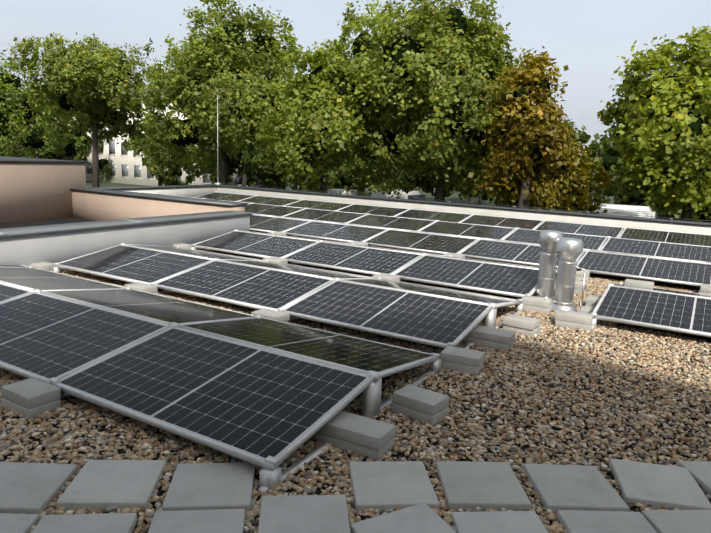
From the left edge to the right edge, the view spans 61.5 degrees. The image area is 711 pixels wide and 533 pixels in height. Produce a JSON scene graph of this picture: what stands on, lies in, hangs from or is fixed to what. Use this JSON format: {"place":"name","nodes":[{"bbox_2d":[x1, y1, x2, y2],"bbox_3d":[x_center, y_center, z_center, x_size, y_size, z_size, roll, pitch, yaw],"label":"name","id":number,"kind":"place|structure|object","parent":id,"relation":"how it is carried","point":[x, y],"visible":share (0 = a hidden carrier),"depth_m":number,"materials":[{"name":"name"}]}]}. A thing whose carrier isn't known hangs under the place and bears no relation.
{"place":"outdoors","nodes":[
{"label":"outdoors","id":0,"kind":"place"},
{"bbox_2d":[0,218,710,532],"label":"roof gravel","id":1,"kind":"structure","parent":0,"point":[78,220],"depth_m":4.08,"materials":[{"name":"gravel"}]},
{"bbox_2d":[0,513,38,532],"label":"paver","id":2,"kind":"object","parent":1,"relation":"on","point":[17,523],"visible":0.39,"depth_m":2.50,"materials":[{"name":"concrete"}]},
{"bbox_2d":[61,269,414,348],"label":"gravel pebbles","id":3,"kind":"object","parent":1,"relation":"on","point":[317,325],"visible":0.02,"depth_m":6.10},
{"bbox_2d":[0,369,567,532],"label":"gravel pebbles","id":4,"kind":"object","parent":1,"relation":"on","point":[145,445],"visible":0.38,"depth_m":3.16,"materials":[{"name":"gravel"}]},
{"bbox_2d":[0,462,76,513],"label":"paver","id":5,"kind":"object","parent":4,"relation":"on","point":[30,488],"visible":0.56,"depth_m":2.79,"materials":[{"name":"concrete"}]},
{"bbox_2d":[31,513,136,532],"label":"paver","id":6,"kind":"object","parent":4,"relation":"on","point":[98,523],"visible":0.88,"depth_m":2.51,"materials":[{"name":"concrete"}]},
{"bbox_2d":[56,460,165,511],"bbox_3d":[-1.149,1.049,2.856,0.390,0.065,0.390,2,10,-4],"label":"paver","id":7,"kind":"object","parent":4,"relation":"on","point":[99,485],"visible":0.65,"depth_m":2.80,"materials":[{"name":"concrete"}]},
{"bbox_2d":[148,509,244,532],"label":"paver","id":8,"kind":"object","parent":4,"relation":"on","point":[212,521],"visible":0.9,"depth_m":2.55,"materials":[{"name":"concrete"}]},
{"bbox_2d":[162,462,254,510],"bbox_3d":[-0.689,1.066,2.864,0.390,0.065,0.390,1,10,-6],"label":"paver","id":9,"kind":"object","parent":4,"relation":"on","point":[203,486],"visible":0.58,"depth_m":2.82,"materials":[{"name":"concrete"}]},
{"bbox_2d":[258,495,350,532],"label":"paver","id":10,"kind":"object","parent":4,"relation":"on","point":[306,514],"visible":0.96,"depth_m":2.63,"materials":[{"name":"concrete"}]},
{"bbox_2d":[349,461,439,512],"bbox_3d":[0.177,1.087,2.941,0.390,0.065,0.390,2,11,-6],"label":"paver","id":11,"kind":"object","parent":4,"relation":"on","point":[380,486],"visible":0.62,"depth_m":2.90,"materials":[{"name":"concrete"}]},
{"bbox_2d":[350,503,456,532],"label":"paver","id":12,"kind":"object","parent":4,"relation":"on","point":[422,518],"visible":1,"depth_m":2.60,"materials":[{"name":"concrete"}]},
{"bbox_2d":[451,511,547,532],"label":"paver","id":13,"kind":"object","parent":4,"relation":"on","point":[501,522],"visible":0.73,"depth_m":2.63,"materials":[{"name":"concrete"}]},
{"bbox_2d":[27,194,626,493],"bbox_3d":[3.851,0.148,8.135,26.710,0.305,13.628,8,12,30],"label":"panel mounting frame","id":14,"kind":"object","parent":1,"relation":"on","point":[372,405],"visible":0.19,"depth_m":3.75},
{"bbox_2d":[0,265,26,266],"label":"solar panel","id":15,"kind":"object","parent":14,"relation":"attached to","point":[12,266],"depth_m":7.15,"materials":[{"name":"glass"}]},
{"bbox_2d":[0,283,33,302],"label":"solar panel","id":16,"kind":"object","parent":14,"relation":"attached to","point":[8,292],"visible":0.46,"depth_m":5.46,"materials":[{"name":"glass"}]},
{"bbox_2d":[0,267,125,290],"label":"solar panel","id":17,"kind":"object","parent":14,"relation":"attached to","point":[28,278],"visible":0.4,"depth_m":6.28,"materials":[{"name":"glass"}]},
{"bbox_2d":[0,292,170,384],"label":"solar panel","id":18,"kind":"object","parent":14,"relation":"attached to","point":[44,337],"visible":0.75,"depth_m":4.48,"materials":[{"name":"glass"}]},
{"bbox_2d":[56,244,213,284],"bbox_3d":[-2.760,-0.041,7.446,1.760,0.035,1.000,8,21,30],"label":"solar panel","id":19,"kind":"object","parent":14,"relation":"attached to","point":[127,263],"visible":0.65,"depth_m":7.37,"materials":[{"name":"glass"}]},
{"bbox_2d":[42,289,254,323],"bbox_3d":[-1.893,0.356,5.475,1.760,0.035,1.000,8,4,30],"label":"solar panel","id":20,"kind":"object","parent":14,"relation":"attached to","point":[152,306],"visible":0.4,"depth_m":5.38,"materials":[{"name":"glass"}]},
{"bbox_2d":[126,244,263,260],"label":"solar panel","id":21,"kind":"object","parent":14,"relation":"attached to","point":[194,252],"visible":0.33,"depth_m":8.25,"materials":[{"name":"glass"}]},
{"bbox_2d":[52,326,373,470],"bbox_3d":[-0.896,0.719,3.716,1.760,0.035,1.000,8,21,30],"label":"solar panel","id":22,"kind":"object","parent":14,"relation":"attached to","point":[255,405],"visible":0.94,"depth_m":3.58,"materials":[{"name":"glass"}]},
{"bbox_2d":[195,192,254,200],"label":"solar panel","id":23,"kind":"object","parent":14,"relation":"attached to","point":[225,196],"visible":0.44,"depth_m":18.81,"materials":[{"name":"glass"}]},
{"bbox_2d":[152,260,334,310],"bbox_3d":[-1.236,0.184,6.555,1.760,0.035,1.000,8,21,30],"label":"solar panel","id":24,"kind":"object","parent":14,"relation":"attached to","point":[255,287],"visible":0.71,"depth_m":6.47,"materials":[{"name":"glass"}]},
{"bbox_2d":[192,231,318,257],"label":"solar panel","id":25,"kind":"object","parent":14,"relation":"attached to","point":[251,244],"visible":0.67,"depth_m":9.32,"materials":[{"name":"glass"}]},
{"bbox_2d":[237,196,300,205],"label":"solar panel","id":26,"kind":"object","parent":14,"relation":"attached to","point":[271,200],"visible":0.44,"depth_m":17.91,"materials":[{"name":"glass"}]},
{"bbox_2d":[245,203,305,215],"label":"solar panel","id":27,"kind":"object","parent":14,"relation":"attached to","point":[265,209],"visible":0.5,"depth_m":15.01,"materials":[{"name":"glass"}]},
{"bbox_2d":[250,215,310,231],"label":"solar panel","id":28,"kind":"object","parent":14,"relation":"attached to","point":[265,223],"visible":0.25,"depth_m":12.09,"materials":[{"name":"glass"}]},
{"bbox_2d":[243,231,349,243],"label":"solar panel","id":29,"kind":"object","parent":14,"relation":"attached to","point":[291,236],"visible":0.27,"depth_m":10.23,"materials":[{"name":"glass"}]},
{"bbox_2d":[220,259,377,278],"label":"solar panel","id":30,"kind":"object","parent":14,"relation":"attached to","point":[301,269],"visible":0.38,"depth_m":7.35,"materials":[{"name":"glass"}]},
{"bbox_2d":[179,317,438,377],"bbox_3d":[-0.369,0.581,4.583,1.760,0.035,1.000,8,4,30],"label":"solar panel","id":31,"kind":"object","parent":14,"relation":"attached to","point":[360,355],"visible":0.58,"depth_m":4.46,"materials":[{"name":"glass"}]},
{"bbox_2d":[285,200,352,210],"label":"solar panel","id":32,"kind":"object","parent":14,"relation":"attached to","point":[323,205],"visible":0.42,"depth_m":17.01,"materials":[{"name":"glass"}]},
{"bbox_2d":[284,208,366,222],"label":"solar panel","id":33,"kind":"object","parent":14,"relation":"attached to","point":[328,216],"visible":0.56,"depth_m":14.13,"materials":[{"name":"glass"}]},
{"bbox_2d":[284,221,387,241],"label":"solar panel","id":34,"kind":"object","parent":14,"relation":"attached to","point":[332,231],"visible":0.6,"depth_m":11.27,"materials":[{"name":"glass"}]},
{"bbox_2d":[283,241,422,274],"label":"solar panel","id":35,"kind":"object","parent":14,"relation":"attached to","point":[364,260],"visible":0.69,"depth_m":8.42,"materials":[{"name":"glass"}]},
{"bbox_2d":[337,204,408,215],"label":"solar panel","id":36,"kind":"object","parent":14,"relation":"attached to","point":[374,210],"visible":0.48,"depth_m":16.12,"materials":[{"name":"glass"}]},
{"bbox_2d":[323,241,445,255],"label":"solar panel","id":37,"kind":"object","parent":14,"relation":"attached to","point":[383,248],"visible":0.27,"depth_m":9.30,"materials":[{"name":"glass"}]},
{"bbox_2d":[280,280,492,348],"bbox_3d":[0.288,0.409,5.663,1.760,0.035,1.000,8,21,30],"label":"solar panel","id":38,"kind":"object","parent":14,"relation":"attached to","point":[433,320],"visible":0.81,"depth_m":5.56,"materials":[{"name":"glass"}]},
{"bbox_2d":[348,214,435,230],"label":"solar panel","id":39,"kind":"object","parent":14,"relation":"attached to","point":[391,222],"visible":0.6,"depth_m":13.24,"materials":[{"name":"glass"}]},
{"bbox_2d":[365,229,477,253],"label":"solar panel","id":40,"kind":"object","parent":14,"relation":"attached to","point":[422,242],"visible":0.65,"depth_m":10.37,"materials":[{"name":"glass"}]},
{"bbox_2d":[340,279,521,307],"bbox_3d":[0.816,0.271,6.530,1.760,0.035,1.000,8,4,30],"label":"solar panel","id":41,"kind":"object","parent":14,"relation":"attached to","point":[449,293],"visible":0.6,"depth_m":6.42,"materials":[{"name":"glass"}]},
{"bbox_2d":[395,209,472,221],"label":"solar panel","id":42,"kind":"object","parent":14,"relation":"attached to","point":[436,215],"visible":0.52,"depth_m":15.23,"materials":[{"name":"glass"}]},
{"bbox_2d":[394,255,538,297],"bbox_3d":[1.473,0.099,7.610,1.760,0.035,1.000,8,21,30],"label":"solar panel","id":43,"kind":"object","parent":14,"relation":"attached to","point":[514,281],"visible":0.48,"depth_m":7.53,"materials":[{"name":"glass"}]},
{"bbox_2d":[420,221,515,239],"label":"solar panel","id":44,"kind":"object","parent":14,"relation":"attached to","point":[467,230],"visible":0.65,"depth_m":12.34,"materials":[{"name":"glass"}]},
{"bbox_2d":[427,254,556,272],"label":"solar panel","id":45,"kind":"object","parent":14,"relation":"attached to","point":[488,261],"visible":0.25,"depth_m":8.44,"materials":[{"name":"glass"}]},
{"bbox_2d":[460,215,543,229],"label":"solar panel","id":46,"kind":"object","parent":14,"relation":"attached to","point":[531,224],"visible":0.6,"depth_m":14.34,"materials":[{"name":"glass"}]},
{"bbox_2d":[460,239,584,267],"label":"solar panel","id":47,"kind":"object","parent":14,"relation":"attached to","point":[518,253],"visible":0.65,"depth_m":9.59,"materials":[{"name":"glass"}]},
{"bbox_2d":[504,228,607,249],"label":"solar panel","id":48,"kind":"object","parent":14,"relation":"attached to","point":[524,236],"visible":0.5,"depth_m":11.53,"materials":[{"name":"glass"}]},
{"bbox_2d":[535,221,623,236],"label":"solar panel","id":49,"kind":"object","parent":14,"relation":"attached to","point":[587,229],"visible":0.67,"depth_m":13.45,"materials":[{"name":"glass"}]},
{"bbox_2d":[577,251,710,285],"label":"solar panel","id":50,"kind":"object","parent":14,"relation":"attached to","point":[668,270],"visible":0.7,"depth_m":8.59,"materials":[{"name":"glass"}]},
{"bbox_2d":[592,285,710,336],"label":"solar panel","id":51,"kind":"object","parent":14,"relation":"attached to","point":[686,314],"visible":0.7,"depth_m":6.07,"materials":[{"name":"glass"}]},
{"bbox_2d":[595,251,709,263],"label":"solar panel","id":52,"kind":"object","parent":14,"relation":"attached to","point":[653,257],"visible":0.02,"depth_m":9.06,"materials":[{"name":"glass"}]},
{"bbox_2d":[601,237,710,262],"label":"solar panel","id":53,"kind":"object","parent":14,"relation":"attached to","point":[683,252],"visible":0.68,"depth_m":10.56,"materials":[{"name":"glass"}]},
{"bbox_2d":[614,283,710,297],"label":"solar panel","id":54,"kind":"object","parent":14,"relation":"attached to","point":[665,290],"visible":0.48,"depth_m":6.95,"materials":[{"name":"glass"}]},
{"bbox_2d":[619,228,710,246],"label":"solar panel","id":55,"kind":"object","parent":14,"relation":"attached to","point":[670,237],"visible":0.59,"depth_m":12.57,"materials":[{"name":"glass"}]},
{"bbox_2d":[0,216,710,460],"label":"ballast blocks","id":56,"kind":"object","parent":1,"relation":"on","point":[32,397],"visible":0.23,"depth_m":3.80,"materials":[{"name":"concrete"}]},
{"bbox_2d":[435,461,530,511],"bbox_3d":[0.622,1.098,2.976,0.390,0.065,0.390,2,11,-2],"label":"paver","id":57,"kind":"object","parent":1,"relation":"on","point":[483,485],"visible":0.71,"depth_m":2.92,"materials":[{"name":"concrete"}]},
{"bbox_2d":[310,390,710,523],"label":"gravel pebbles","id":58,"kind":"object","parent":1,"relation":"on","point":[476,429],"visible":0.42,"depth_m":3.38,"materials":[{"name":"gravel"}]},
{"bbox_2d":[609,458,710,509],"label":"paver","id":59,"kind":"object","parent":58,"relation":"on","point":[656,486],"visible":0.69,"depth_m":2.99,"materials":[{"name":"concrete"}]},
{"bbox_2d":[381,306,710,466],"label":"gravel pebbles","id":60,"kind":"object","parent":1,"relation":"on","point":[593,435],"visible":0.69,"depth_m":4.38,"materials":[{"name":"gravel"}]},
{"bbox_2d":[535,230,562,302],"bbox_3d":[2.211,0.018,6.875,0.310,0.865,0.310,8,12,30],"label":"vent pipe","id":61,"kind":"object","parent":1,"relation":"on","point":[547,239],"visible":0.83,"depth_m":6.79,"materials":[{"name":"silver metal"}]},
{"bbox_2d":[552,237,583,311],"bbox_3d":[2.348,0.091,6.649,0.320,0.815,0.320,8,12,30],"label":"vent pipe","id":62,"kind":"object","parent":1,"relation":"on","point":[569,251],"visible":0.88,"depth_m":6.57,"materials":[{"name":"silver metal"}]},
{"bbox_2d":[523,464,629,512],"bbox_3d":[1.084,1.116,2.982,0.390,0.065,0.390,3,10,-2],"label":"paver","id":63,"kind":"object","parent":1,"relation":"on","point":[556,488],"visible":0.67,"depth_m":2.94,"materials":[{"name":"concrete"}]},
{"bbox_2d":[574,266,585,308],"bbox_3d":[2.432,0.261,6.529,0.020,0.530,0.145,-4,12,-32],"label":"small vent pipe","id":64,"kind":"object","parent":1,"relation":"on","point":[584,270],"visible":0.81,"depth_m":6.47,"materials":[{"name":"silver metal"}]},
{"bbox_2d":[555,273,613,287],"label":"gravel pebbles","id":65,"kind":"object","parent":1,"relation":"on","point":[600,278],"visible":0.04,"depth_m":8.45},
{"bbox_2d":[503,274,698,324],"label":"gravel pebbles","id":66,"kind":"object","parent":1,"relation":"on","point":[599,291],"visible":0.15,"depth_m":7.91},
{"bbox_2d":[557,510,656,532],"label":"paver","id":67,"kind":"object","parent":1,"relation":"on","point":[577,521],"visible":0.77,"depth_m":2.67,"materials":[{"name":"concrete"}]},
{"bbox_2d":[642,510,710,532],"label":"paver","id":68,"kind":"object","parent":1,"relation":"on","point":[679,521],"visible":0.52,"depth_m":2.70,"materials":[{"name":"concrete"}]},
{"bbox_2d":[678,461,710,495],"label":"paver","id":69,"kind":"object","parent":1,"relation":"on","point":[700,471],"visible":0.56,"depth_m":3.15,"materials":[{"name":"concrete"}]},
{"bbox_2d":[0,0,710,155],"label":"sky","id":70,"kind":"structure","parent":0,"point":[586,36],"materials":[{"name":"white"}]},
{"bbox_2d":[86,173,665,213],"bbox_3d":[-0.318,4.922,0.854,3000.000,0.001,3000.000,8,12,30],"label":"terrain ground","id":71,"kind":"structure","parent":0,"point":[453,197],"depth_m":80.90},
{"bbox_2d":[0,135,20,156],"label":"tree","id":72,"kind":"object","parent":71,"relation":"on","point":[6,155],"depth_m":85.40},
{"bbox_2d":[7,112,56,158],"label":"tree","id":73,"kind":"object","parent":71,"relation":"on","point":[24,154],"depth_m":86.12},
{"bbox_2d":[10,118,65,159],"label":"bush","id":74,"kind":"object","parent":71,"relation":"on","point":[27,154],"depth_m":79.79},
{"bbox_2d":[0,50,81,158],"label":"tree","id":75,"kind":"object","parent":71,"relation":"on","point":[57,130],"depth_m":49.55,"materials":[{"name":"plant"}]},
{"bbox_2d":[27,120,102,160],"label":"bush","id":76,"kind":"object","parent":71,"relation":"on","point":[76,142],"depth_m":78.28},
{"bbox_2d":[6,32,154,186],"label":"tree","id":77,"kind":"object","parent":71,"relation":"on","point":[108,99],"depth_m":43.58,"materials":[{"name":"plant"}]},
{"bbox_2d":[83,130,113,180],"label":"bush","id":78,"kind":"object","parent":71,"relation":"on","point":[108,171],"depth_m":84.70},
{"bbox_2d":[121,121,197,185],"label":"tree","id":79,"kind":"object","parent":71,"relation":"on","point":[168,178],"depth_m":66.56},
{"bbox_2d":[20,101,299,189],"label":"building","id":80,"kind":"structure","parent":71,"relation":"on","point":[117,158],"depth_m":82.86,"materials":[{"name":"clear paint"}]},
{"bbox_2d":[32,104,288,183],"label":"white building windows","id":81,"kind":"structure","parent":80,"relation":"in","point":[137,171],"depth_m":83.24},
{"bbox_2d":[126,0,303,184],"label":"tree","id":82,"kind":"object","parent":71,"relation":"on","point":[197,55],"depth_m":36.74,"materials":[{"name":"plant"}]},
{"bbox_2d":[180,132,254,183],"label":"tree","id":83,"kind":"object","parent":71,"relation":"on","point":[239,171],"depth_m":66.70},
{"bbox_2d":[208,138,259,185],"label":"tree","id":84,"kind":"object","parent":71,"relation":"on","point":[232,160],"depth_m":63.45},
{"bbox_2d":[235,148,288,189],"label":"bush","id":85,"kind":"object","parent":71,"relation":"on","point":[267,180],"depth_m":77.24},
{"bbox_2d":[240,127,319,190],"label":"tree","id":86,"kind":"object","parent":71,"relation":"on","point":[262,170],"depth_m":57.44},
{"bbox_2d":[266,146,340,190],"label":"tree","id":87,"kind":"object","parent":71,"relation":"on","point":[283,182],"depth_m":69.84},
{"bbox_2d":[255,39,400,192],"bbox_3d":[-1.802,-6.074,30.593,8.147,10.771,7.500,8,12,30],"label":"tree","id":88,"kind":"object","parent":71,"relation":"on","point":[303,122],"depth_m":29.09,"materials":[{"name":"plant"}]},
{"bbox_2d":[312,153,374,189],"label":"bush","id":89,"kind":"object","parent":71,"relation":"on","point":[348,170],"depth_m":56.67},
{"bbox_2d":[307,0,399,195],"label":"tree","id":90,"kind":"object","parent":71,"relation":"on","point":[340,47],"depth_m":39.08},
{"bbox_2d":[328,189,380,196],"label":"van body","id":91,"kind":"object","parent":71,"relation":"on","point":[344,191],"visible":0.02,"depth_m":43.93,"materials":[{"name":"white paint"}]},
{"bbox_2d":[353,147,418,190],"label":"tree","id":92,"kind":"object","parent":71,"relation":"on","point":[402,175],"depth_m":54.64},
{"bbox_2d":[366,188,425,199],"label":"car","id":93,"kind":"object","parent":71,"relation":"on","point":[413,194],"visible":0.06,"depth_m":47.33,"materials":[{"name":"white paint"}]},
{"bbox_2d":[408,194,425,199],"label":"van windows","id":94,"kind":"structure","parent":93,"relation":"in","point":[420,197],"depth_m":46.98,"materials":[{"name":"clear glass"}]},
{"bbox_2d":[394,155,452,200],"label":"tree","id":95,"kind":"object","parent":71,"relation":"on","point":[427,186],"depth_m":52.55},
{"bbox_2d":[318,0,558,202],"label":"tree","id":96,"kind":"object","parent":71,"relation":"on","point":[421,128],"depth_m":28.72,"materials":[{"name":"plant"}]},
{"bbox_2d":[434,159,482,203],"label":"tree","id":97,"kind":"object","parent":71,"relation":"on","point":[451,190],"depth_m":49.64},
{"bbox_2d":[461,176,515,204],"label":"tree","id":98,"kind":"object","parent":71,"relation":"on","point":[467,196],"depth_m":69.90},
{"bbox_2d":[468,46,586,207],"bbox_3d":[7.669,-4.499,26.692,4.803,9.850,5.072,8,12,30],"label":"tree","id":99,"kind":"object","parent":71,"relation":"on","point":[551,132],"depth_m":25.38,"materials":[{"name":"plant"}]},
{"bbox_2d":[481,167,602,203],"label":"tree","id":100,"kind":"object","parent":71,"relation":"on","point":[484,196],"depth_m":54.59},
{"bbox_2d":[489,127,611,213],"bbox_3d":[9.239,-3.227,28.431,5.382,6.832,5.048,8,12,30],"label":"tree","id":101,"kind":"object","parent":71,"relation":"on","point":[564,201],"depth_m":27.09,"materials":[{"name":"plant"}]},
{"bbox_2d":[561,119,600,205],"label":"tree","id":102,"kind":"object","parent":71,"relation":"on","point":[584,137],"depth_m":47.56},
{"bbox_2d":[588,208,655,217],"bbox_3d":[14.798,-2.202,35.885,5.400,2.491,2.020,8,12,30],"label":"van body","id":103,"kind":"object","parent":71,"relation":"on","point":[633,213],"visible":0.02,"depth_m":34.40,"materials":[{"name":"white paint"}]},
{"bbox_2d":[584,115,666,211],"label":"tree","id":104,"kind":"object","parent":71,"relation":"on","point":[604,146],"depth_m":43.57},
{"bbox_2d":[593,203,659,218],"bbox_3d":[18.161,-2.802,39.887,5.400,2.491,2.020,8,12,30],"label":"van body","id":105,"kind":"object","parent":71,"relation":"on","point":[629,207],"visible":0.1,"depth_m":39.14,"materials":[{"name":"white paint"}]},
{"bbox_2d":[651,211,659,218],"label":"van windows","id":106,"kind":"structure","parent":105,"relation":"in","point":[657,213],"depth_m":38.84,"materials":[{"name":"black glass"}]},
{"bbox_2d":[597,26,710,221],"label":"tree","id":107,"kind":"object","parent":71,"relation":"on","point":[649,150],"depth_m":23.75,"materials":[{"name":"plant"}]},
{"bbox_2d":[619,199,694,218],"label":"tree","id":108,"kind":"object","parent":71,"relation":"on","point":[662,214],"depth_m":50.89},
{"bbox_2d":[666,202,710,222],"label":"tree","id":109,"kind":"object","parent":71,"relation":"on","point":[707,218],"depth_m":41.41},
{"bbox_2d":[118,187,710,234],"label":"parapet membrane walls","id":110,"kind":"structure","parent":0,"point":[627,223],"depth_m":17.01,"materials":[{"name":"plastic"}]},
{"bbox_3d":[5.213,2.321,-21.308,39.000,7.250,28.876,8,12,30],"label":"building","id":111,"kind":"object","parent":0,"visible":0},
{"label":"roof slab","id":112,"kind":"object","parent":111,"relation":"on","visible":0},
{"bbox_2d":[0,162,244,222],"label":"parapet wall","id":113,"kind":"structure","parent":112,"relation":"on","point":[30,191],"depth_m":12.66,"materials":[{"name":"paint"}]},
{"bbox_2d":[0,156,710,225],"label":"parapet coping","id":114,"kind":"object","parent":113,"relation":"on","point":[110,190],"visible":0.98,"depth_m":14.95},
{"bbox_2d":[215,95,220,184],"bbox_3d":[-4.942,-4.495,21.422,0.160,3.200,0.160,8,12,30],"label":"lightning rod","id":115,"kind":"object","parent":114,"relation":"on","point":[217,183],"visible":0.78,"depth_m":21.43,"materials":[{"name":"metal"}]},
{"bbox_2d":[0,215,249,269],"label":"grey wall","id":116,"kind":"structure","parent":112,"relation":"on","point":[28,250],"depth_m":8.29,"materials":[{"name":"paint"}]},
{"bbox_2d":[0,210,252,237],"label":"parapet coping","id":117,"kind":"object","parent":116,"relation":"on","point":[36,230],"depth_m":8.47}
]}

